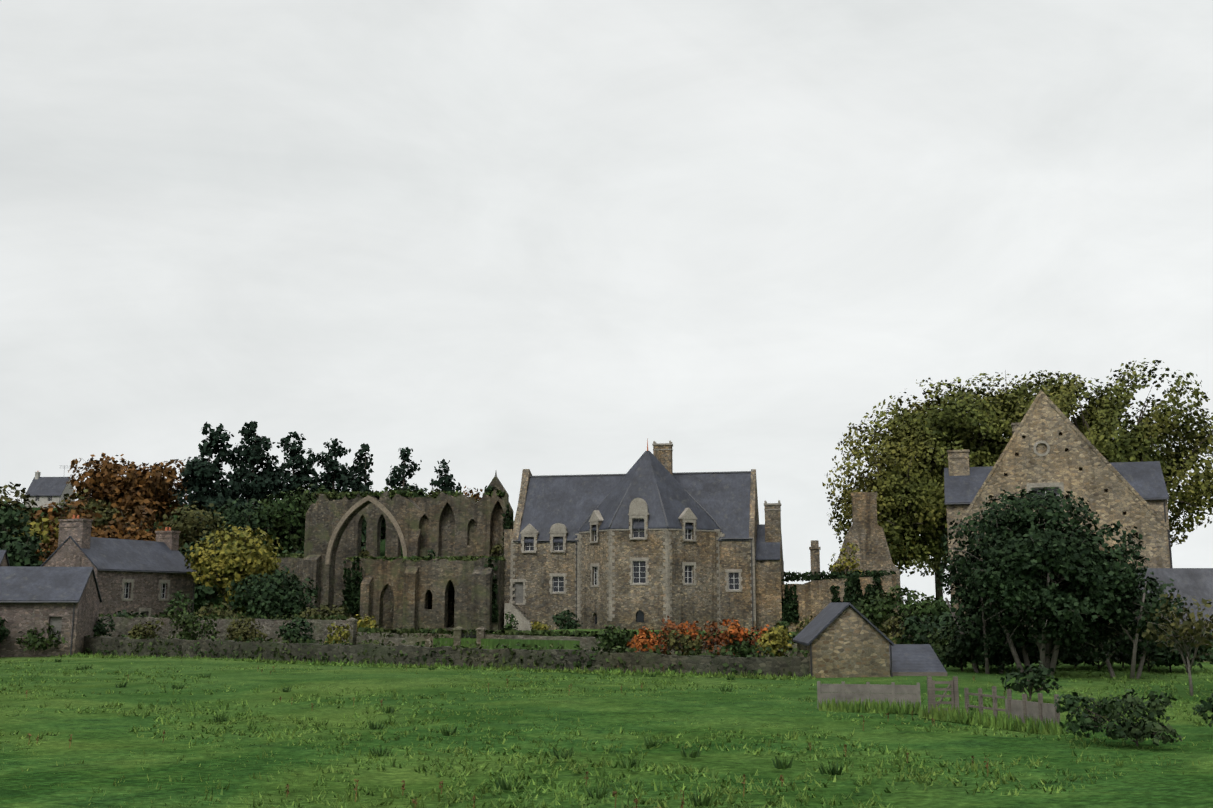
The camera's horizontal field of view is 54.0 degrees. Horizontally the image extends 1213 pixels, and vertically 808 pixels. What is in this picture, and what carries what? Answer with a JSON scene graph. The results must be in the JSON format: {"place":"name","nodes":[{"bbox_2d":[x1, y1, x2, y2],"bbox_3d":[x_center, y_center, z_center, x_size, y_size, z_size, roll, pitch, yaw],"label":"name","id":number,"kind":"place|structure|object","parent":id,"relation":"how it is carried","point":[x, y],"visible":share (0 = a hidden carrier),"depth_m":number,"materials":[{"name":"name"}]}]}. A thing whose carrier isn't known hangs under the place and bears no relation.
{"place":"outdoors","nodes":[
{"label":"outdoors","id":0,"kind":"place"},
{"bbox_2d":[272,557,303,599],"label":"ruin wall","id":1,"kind":"structure","parent":0,"point":[294,564],"depth_m":142.22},
{"bbox_2d":[276,490,505,561],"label":"wall-top vegetation","id":2,"kind":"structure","parent":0,"point":[341,495],"depth_m":140.12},
{"bbox_2d":[304,490,513,627],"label":"ruined abbey wall","id":3,"kind":"structure","parent":0,"point":[451,525],"depth_m":140.13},
{"bbox_2d":[325,495,407,564],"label":"stone arch","id":4,"kind":"structure","parent":3,"relation":"attached to","point":[351,510],"depth_m":141.56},
{"bbox_2d":[342,504,513,621],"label":"ivy","id":5,"kind":"object","parent":3,"relation":"attached to","point":[351,601],"visible":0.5,"depth_m":133.67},
{"bbox_2d":[343,557,500,632],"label":"ruined wall","id":6,"kind":"structure","parent":0,"point":[437,577],"depth_m":132.29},
{"bbox_2d":[0,504,1212,807],"bbox_3d":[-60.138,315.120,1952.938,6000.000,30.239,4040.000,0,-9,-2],"label":"ground","id":7,"kind":"structure","parent":0,"point":[1184,782],"depth_m":34.06,"materials":[{"name":"green plant"}]},
{"bbox_2d":[0,500,46,550],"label":"tree","id":8,"kind":"object","parent":7,"relation":"on","point":[6,511],"depth_m":153.49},
{"bbox_2d":[0,482,46,535],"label":"tree","id":9,"kind":"object","parent":7,"relation":"on","point":[24,497],"depth_m":167.32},
{"bbox_2d":[0,526,49,566],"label":"tree","id":10,"kind":"object","parent":7,"relation":"on","point":[27,555],"depth_m":143.75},
{"bbox_2d":[13,516,65,546],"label":"tree","id":11,"kind":"object","parent":7,"relation":"on","point":[46,521],"depth_m":160.71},
{"bbox_2d":[16,623,67,651],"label":"bush","id":12,"kind":"object","parent":7,"relation":"on","point":[33,638],"depth_m":87.20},
{"bbox_2d":[0,573,99,656],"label":"cottage front walls","id":13,"kind":"structure","parent":7,"relation":"on","point":[18,617],"depth_m":88.08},
{"bbox_2d":[0,601,77,654],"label":"gutter and downpipe","id":14,"kind":"object","parent":13,"relation":"attached to","point":[74,602],"visible":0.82,"depth_m":87.99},
{"bbox_2d":[0,566,101,602],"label":"roof","id":15,"kind":"structure","parent":13,"relation":"on","point":[20,583],"depth_m":89.88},
{"bbox_2d":[49,617,61,641],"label":"door","id":16,"kind":"structure","parent":13,"relation":"in","point":[56,622],"depth_m":88.38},
{"bbox_2d":[25,479,74,507],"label":"hill house walls","id":17,"kind":"structure","parent":7,"relation":"on","point":[43,501],"depth_m":294.62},
{"bbox_2d":[26,477,73,495],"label":"roof","id":18,"kind":"structure","parent":17,"relation":"on","point":[47,486],"depth_m":296.62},
{"bbox_2d":[29,533,92,563],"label":"tree","id":19,"kind":"object","parent":7,"relation":"on","point":[53,548],"depth_m":143.21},
{"bbox_2d":[24,499,101,540],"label":"tree","id":20,"kind":"object","parent":7,"relation":"on","point":[72,512],"depth_m":167.26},
{"bbox_2d":[42,489,130,536],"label":"tree","id":21,"kind":"object","parent":7,"relation":"on","point":[106,518],"depth_m":178.62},
{"bbox_2d":[93,615,114,636],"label":"shrub","id":22,"kind":"object","parent":7,"relation":"on","point":[98,628],"depth_m":94.07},
{"bbox_2d":[60,453,161,522],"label":"tree","id":23,"kind":"object","parent":7,"relation":"on","point":[93,481],"depth_m":192.69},
{"bbox_2d":[42,552,194,617],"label":"house walls","id":24,"kind":"structure","parent":7,"relation":"on","point":[146,589],"depth_m":113.32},
{"bbox_2d":[40,536,196,572],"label":"roof","id":25,"kind":"structure","parent":24,"relation":"on","point":[119,554],"depth_m":115.05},
{"bbox_2d":[56,518,180,566],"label":"chimney","id":26,"kind":"object","parent":24,"relation":"on","point":[78,531],"visible":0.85,"depth_m":110.33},
{"bbox_2d":[121,579,169,616],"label":"window frames","id":27,"kind":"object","parent":24,"relation":"attached to","point":[131,581],"depth_m":113.84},
{"bbox_2d":[91,504,185,553],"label":"tree","id":28,"kind":"object","parent":7,"relation":"on","point":[136,532],"depth_m":158.83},
{"bbox_2d":[127,618,165,638],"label":"shrub","id":29,"kind":"object","parent":7,"relation":"on","point":[141,628],"depth_m":91.71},
{"bbox_2d":[107,459,193,530],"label":"tree","id":30,"kind":"object","parent":7,"relation":"on","point":[155,471],"depth_m":192.46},
{"bbox_2d":[159,590,192,617],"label":"bush","id":31,"kind":"object","parent":7,"relation":"on","point":[176,602],"depth_m":102.63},
{"bbox_2d":[154,501,229,552],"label":"tree","id":32,"kind":"object","parent":7,"relation":"on","point":[187,525],"depth_m":165.12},
{"bbox_2d":[167,611,220,639],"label":"shrub","id":33,"kind":"object","parent":7,"relation":"on","point":[188,622],"depth_m":90.40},
{"bbox_2d":[171,422,252,530],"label":"tree","id":34,"kind":"object","parent":7,"relation":"on","point":[201,475],"depth_m":184.49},
{"bbox_2d":[178,532,252,612],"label":"tree","id":35,"kind":"object","parent":7,"relation":"on","point":[201,592],"depth_m":153.55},
{"bbox_2d":[195,600,245,618],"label":"bush","id":36,"kind":"object","parent":7,"relation":"on","point":[227,612],"depth_m":100.24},
{"bbox_2d":[183,521,288,613],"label":"tree","id":37,"kind":"object","parent":7,"relation":"on","point":[260,559],"depth_m":116.49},
{"bbox_2d":[199,498,274,556],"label":"tree","id":38,"kind":"object","parent":7,"relation":"on","point":[231,513],"depth_m":171.13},
{"bbox_2d":[226,616,268,641],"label":"shrub","id":39,"kind":"object","parent":7,"relation":"on","point":[247,631],"depth_m":88.50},
{"bbox_2d":[217,421,287,514],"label":"tree","id":40,"kind":"object","parent":7,"relation":"on","point":[266,477],"depth_m":197.18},
{"bbox_2d":[225,564,320,619],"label":"bush","id":41,"kind":"object","parent":7,"relation":"on","point":[290,590],"depth_m":112.25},
{"bbox_2d":[246,483,336,554],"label":"tree","id":42,"kind":"object","parent":7,"relation":"on","point":[287,506],"depth_m":173.61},
{"bbox_2d":[259,431,326,504],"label":"tree","id":43,"kind":"object","parent":7,"relation":"on","point":[301,477],"depth_m":207.44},
{"bbox_2d":[275,617,315,642],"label":"shrub","id":44,"kind":"object","parent":7,"relation":"on","point":[288,631],"depth_m":86.94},
{"bbox_2d":[298,603,349,619],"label":"bush","id":45,"kind":"object","parent":7,"relation":"on","point":[339,610],"depth_m":108.00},
{"bbox_2d":[305,438,361,499],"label":"tree","id":46,"kind":"object","parent":7,"relation":"on","point":[343,476],"depth_m":212.40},
{"bbox_2d":[324,623,352,643],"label":"shrub","id":47,"kind":"object","parent":7,"relation":"on","point":[344,634],"depth_m":85.81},
{"bbox_2d":[350,443,373,491],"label":"tree","id":48,"kind":"object","parent":7,"relation":"on","point":[359,467],"depth_m":218.39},
{"bbox_2d":[339,490,385,551],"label":"tree","id":49,"kind":"object","parent":7,"relation":"on","point":[383,529],"depth_m":186.35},
{"bbox_2d":[349,614,380,637],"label":"bush","id":50,"kind":"object","parent":7,"relation":"on","point":[368,621],"depth_m":104.81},
{"bbox_2d":[334,497,474,630],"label":"ruin wall","id":51,"kind":"structure","parent":7,"relation":"on","point":[349,545],"depth_m":150.45,"materials":[{"name":"stone"}]},
{"bbox_2d":[383,447,427,496],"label":"tree","id":52,"kind":"object","parent":7,"relation":"on","point":[395,479],"depth_m":222.60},
{"bbox_2d":[302,472,508,631],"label":"ruin stonework","id":53,"kind":"object","parent":7,"relation":"on","point":[481,598],"visible":0.44,"depth_m":131.89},
{"bbox_2d":[383,485,428,519],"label":"tree","id":54,"kind":"object","parent":7,"relation":"on","point":[420,492],"depth_m":192.26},
{"bbox_2d":[346,617,487,647],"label":"garden gate piers","id":55,"kind":"structure","parent":7,"relation":"on","point":[458,633],"depth_m":83.75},
{"bbox_2d":[430,459,461,492],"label":"tree","id":56,"kind":"object","parent":7,"relation":"on","point":[447,482],"depth_m":224.17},
{"bbox_2d":[83,636,809,676],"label":"stone wall","id":57,"kind":"structure","parent":7,"relation":"on","point":[799,666],"depth_m":74.06,"materials":[{"name":"stone"}]},
{"bbox_2d":[85,613,808,674],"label":"garden wall","id":58,"kind":"structure","parent":7,"relation":"on","point":[533,632],"depth_m":79.14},
{"bbox_2d":[98,617,938,656],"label":"garden walls","id":59,"kind":"structure","parent":7,"relation":"on","point":[124,625],"depth_m":87.07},
{"bbox_2d":[504,603,535,630],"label":"exterior staircase","id":60,"kind":"structure","parent":7,"relation":"on","point":[524,621],"depth_m":131.12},
{"bbox_2d":[25,665,1056,807],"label":"dock weeds","id":61,"kind":"object","parent":7,"relation":"on","point":[586,778],"visible":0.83,"depth_m":25.70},
{"bbox_2d":[49,652,1062,734],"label":"tall grass","id":62,"kind":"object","parent":7,"relation":"on","point":[973,717],"visible":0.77,"depth_m":43.15,"materials":[{"name":"green plant"}]},
{"bbox_2d":[550,609,582,629],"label":"shrub","id":63,"kind":"object","parent":7,"relation":"on","point":[564,619],"depth_m":119.47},
{"bbox_2d":[54,658,1139,807],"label":"weeds","id":64,"kind":"object","parent":7,"relation":"on","point":[706,801],"visible":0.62,"depth_m":30.14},
{"bbox_2d":[595,624,632,652],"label":"shrub","id":65,"kind":"object","parent":7,"relation":"on","point":[616,638],"depth_m":75.31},
{"bbox_2d":[627,626,659,652],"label":"shrub","id":66,"kind":"object","parent":7,"relation":"on","point":[641,639],"depth_m":69.56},
{"bbox_2d":[504,445,783,631],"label":"abbey stonework","id":67,"kind":"object","parent":7,"relation":"on","point":[769,576],"visible":0.54,"depth_m":131.57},
{"bbox_2d":[579,529,719,630],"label":"tower wall","id":68,"kind":"structure","parent":7,"relation":"on","point":[698,601],"depth_m":126.61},
{"bbox_2d":[653,615,684,654],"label":"shrub","id":69,"kind":"object","parent":7,"relation":"on","point":[669,624],"depth_m":70.65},
{"bbox_2d":[662,629,704,655],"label":"shrub","id":70,"kind":"object","parent":7,"relation":"on","point":[685,640],"depth_m":69.47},
{"bbox_2d":[674,619,701,651],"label":"shrub","id":71,"kind":"object","parent":7,"relation":"on","point":[694,632],"depth_m":71.54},
{"bbox_2d":[698,620,724,654],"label":"shrub","id":72,"kind":"object","parent":7,"relation":"on","point":[718,632],"depth_m":69.91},
{"bbox_2d":[718,617,748,655],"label":"shrub","id":73,"kind":"object","parent":7,"relation":"on","point":[735,630],"depth_m":70.89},
{"bbox_2d":[727,633,758,656],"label":"shrub","id":74,"kind":"object","parent":7,"relation":"on","point":[744,644],"depth_m":70.42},
{"bbox_2d":[756,622,793,656],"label":"shrub","id":75,"kind":"object","parent":7,"relation":"on","point":[778,637],"depth_m":67.79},
{"bbox_2d":[781,492,901,632],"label":"wall and ruins","id":76,"kind":"structure","parent":7,"relation":"on","point":[865,534],"depth_m":138.37,"materials":[{"name":"stone"}]},
{"bbox_2d":[781,572,893,622],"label":"ivy","id":77,"kind":"object","parent":76,"relation":"attached to","point":[789,612],"visible":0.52,"depth_m":123.22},
{"bbox_2d":[781,570,895,582],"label":"wall growth","id":78,"kind":"object","parent":76,"relation":"attached to","point":[794,576],"depth_m":125.77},
{"bbox_2d":[797,606,890,677],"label":"shed walls","id":79,"kind":"structure","parent":7,"relation":"on","point":[848,641],"depth_m":62.10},
{"bbox_2d":[793,602,946,671],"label":"shed roof","id":80,"kind":"structure","parent":79,"relation":"on","point":[915,658],"depth_m":64.36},
{"bbox_2d":[877,615,929,643],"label":"bush","id":81,"kind":"object","parent":7,"relation":"on","point":[888,628],"depth_m":85.93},
{"bbox_2d":[860,584,957,632],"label":"bush","id":82,"kind":"object","parent":7,"relation":"on","point":[892,603],"depth_m":97.85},
{"bbox_2d":[822,377,1029,606],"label":"oak","id":83,"kind":"object","parent":7,"relation":"on","point":[930,422],"depth_m":152.34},
{"bbox_2d":[899,615,955,658],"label":"bush","id":84,"kind":"object","parent":7,"relation":"on","point":[919,626],"depth_m":78.44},
{"bbox_2d":[817,681,1054,725],"bbox_3d":[11.748,10.262,40.873,2.515,1.030,10.028,7,-12,-36],"label":"field concrete fence","id":85,"kind":"object","parent":7,"relation":"on","point":[849,693],"visible":0.71,"depth_m":43.55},
{"bbox_2d":[936,642,967,670],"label":"bush","id":86,"kind":"object","parent":7,"relation":"on","point":[948,654],"depth_m":67.94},
{"bbox_2d":[927,618,994,670],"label":"hedge","id":87,"kind":"object","parent":7,"relation":"on","point":[936,644],"depth_m":69.94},
{"bbox_2d":[892,672,1059,723],"bbox_3d":[14.187,11.565,49.641,3.348,1.350,27.228,-1,-10,9],"label":"wooden fence","id":88,"kind":"object","parent":7,"relation":"on","point":[932,689],"visible":0.75,"depth_m":41.55,"materials":[{"name":"grey wood"}]},
{"bbox_2d":[936,540,1029,673],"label":"tree","id":89,"kind":"object","parent":7,"relation":"on","point":[967,643],"depth_m":65.93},
{"bbox_2d":[934,370,1113,458],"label":"oak","id":90,"kind":"object","parent":7,"relation":"on","point":[1030,395],"depth_m":158.47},
{"bbox_2d":[1000,661,1061,700],"bbox_3d":[17.110,11.470,48.525,2.301,1.975,2.360,0,-9,-2],"label":"bush","id":91,"kind":"object","parent":7,"relation":"on","point":[1037,681],"depth_m":48.17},
{"bbox_2d":[991,632,1072,664],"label":"hedge","id":92,"kind":"object","parent":7,"relation":"on","point":[1011,660],"depth_m":69.24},
{"bbox_2d":[940,486,1139,676],"bbox_3d":[23.521,10.245,64.881,10.117,11.582,10.164,0,-9,-2],"label":"tree","id":93,"kind":"object","parent":7,"relation":"on","point":[1005,575],"depth_m":62.75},
{"bbox_2d":[1014,651,1098,666],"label":"hedge","id":94,"kind":"object","parent":7,"relation":"on","point":[1076,660],"depth_m":70.42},
{"bbox_2d":[946,500,1169,615],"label":"building side walls","id":95,"kind":"structure","parent":7,"relation":"on","point":[1157,506],"depth_m":104.38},
{"bbox_2d":[944,461,1168,503],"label":"roof","id":96,"kind":"structure","parent":95,"relation":"on","point":[1145,480],"depth_m":104.03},
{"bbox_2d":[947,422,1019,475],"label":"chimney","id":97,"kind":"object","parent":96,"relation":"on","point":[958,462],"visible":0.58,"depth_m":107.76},
{"bbox_2d":[957,395,1169,626],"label":"gable house walls","id":98,"kind":"structure","parent":7,"relation":"on","point":[1074,462],"depth_m":90.05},
{"bbox_2d":[1026,440,1063,505],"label":"window surrounds","id":99,"kind":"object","parent":98,"relation":"attached to","point":[1060,485],"depth_m":90.68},
{"bbox_2d":[955,390,1168,534],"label":"gable house verges","id":100,"kind":"structure","parent":98,"relation":"attached to","point":[1103,458],"depth_m":90.97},
{"bbox_2d":[981,358,1212,546],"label":"oak","id":101,"kind":"object","parent":7,"relation":"on","point":[1104,422],"depth_m":146.85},
{"bbox_2d":[1060,643,1145,668],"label":"hedge","id":102,"kind":"object","parent":7,"relation":"on","point":[1101,659],"depth_m":70.24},
{"bbox_2d":[1054,687,1182,745],"bbox_3d":[13.916,8.759,32.638,2.888,2.083,3.383,0,-9,-2],"label":"bramble","id":103,"kind":"object","parent":7,"relation":"on","point":[1125,729],"depth_m":32.21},
{"bbox_2d":[1067,521,1190,679],"bbox_3d":[27.654,11.060,64.064,6.725,9.556,6.401,0,-9,-2],"label":"tree","id":104,"kind":"object","parent":7,"relation":"on","point":[1132,572],"depth_m":63.16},
{"bbox_2d":[1111,638,1182,671],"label":"hedge","id":105,"kind":"object","parent":7,"relation":"on","point":[1160,658],"depth_m":68.29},
{"bbox_2d":[1123,626,1212,671],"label":"hedge","id":106,"kind":"object","parent":7,"relation":"on","point":[1170,654],"depth_m":67.73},
{"bbox_2d":[1136,593,1212,695],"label":"sapling","id":107,"kind":"object","parent":7,"relation":"on","point":[1187,625],"depth_m":50.62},
{"bbox_2d":[1171,634,1212,671],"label":"tree","id":108,"kind":"object","parent":7,"relation":"on","point":[1206,657],"depth_m":68.10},
{"bbox_2d":[1192,693,1212,727],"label":"bush","id":109,"kind":"object","parent":7,"relation":"on","point":[1203,707],"depth_m":34.72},
{"bbox_2d":[0,0,1212,603],"label":"sky","id":110,"kind":"structure","parent":0,"point":[506,238],"materials":[{"name":"white"}]},
{"bbox_2d":[511,539,756,630],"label":"walls","id":111,"kind":"structure","parent":0,"point":[543,605],"depth_m":131.79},
{"bbox_2d":[513,582,522,602],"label":"abbey door","id":112,"kind":"structure","parent":111,"relation":"in","point":[518,592],"depth_m":133.07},
{"bbox_2d":[525,518,738,591],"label":"window panes","id":113,"kind":"structure","parent":111,"relation":"attached to","point":[639,566],"depth_m":127.72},
{"bbox_2d":[525,519,738,624],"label":"abbey glass","id":114,"kind":"object","parent":113,"relation":"in","point":[733,580],"visible":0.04,"depth_m":127.84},
{"bbox_2d":[510,530,755,620],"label":"stone quoins","id":115,"kind":"object","parent":111,"relation":"attached to","point":[668,567],"visible":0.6,"depth_m":127.33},
{"bbox_2d":[513,538,752,626],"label":"drainpipes and gutters","id":116,"kind":"object","parent":111,"relation":"attached to","point":[722,539],"visible":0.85,"depth_m":129.13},
{"bbox_2d":[509,441,780,604],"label":"stone window surrounds","id":117,"kind":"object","parent":111,"relation":"attached to","point":[638,507],"depth_m":128.65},
{"bbox_2d":[518,451,782,559],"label":"roof","id":118,"kind":"structure","parent":111,"relation":"on","point":[571,504],"depth_m":132.41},
{"bbox_2d":[521,515,696,553],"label":"dormer walls","id":119,"kind":"structure","parent":118,"relation":"attached to","point":[681,522],"depth_m":127.99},
{"bbox_2d":[530,471,750,529],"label":"roof ridges","id":120,"kind":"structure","parent":118,"relation":"on","point":[630,484],"depth_m":135.41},
{"bbox_2d":[828,542,861,576],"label":"tree","id":121,"kind":"object","parent":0,"point":[846,564],"depth_m":131.36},
{"bbox_2d":[828,432,948,576],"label":"oak","id":122,"kind":"object","parent":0,"point":[896,532],"depth_m":146.61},
{"bbox_2d":[877,492,920,572],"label":"tree","id":123,"kind":"object","parent":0,"point":[908,559],"depth_m":147.65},
{"bbox_2d":[1122,568,1212,641],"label":"barn roof","id":124,"kind":"structure","parent":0,"point":[1189,583],"depth_m":84.43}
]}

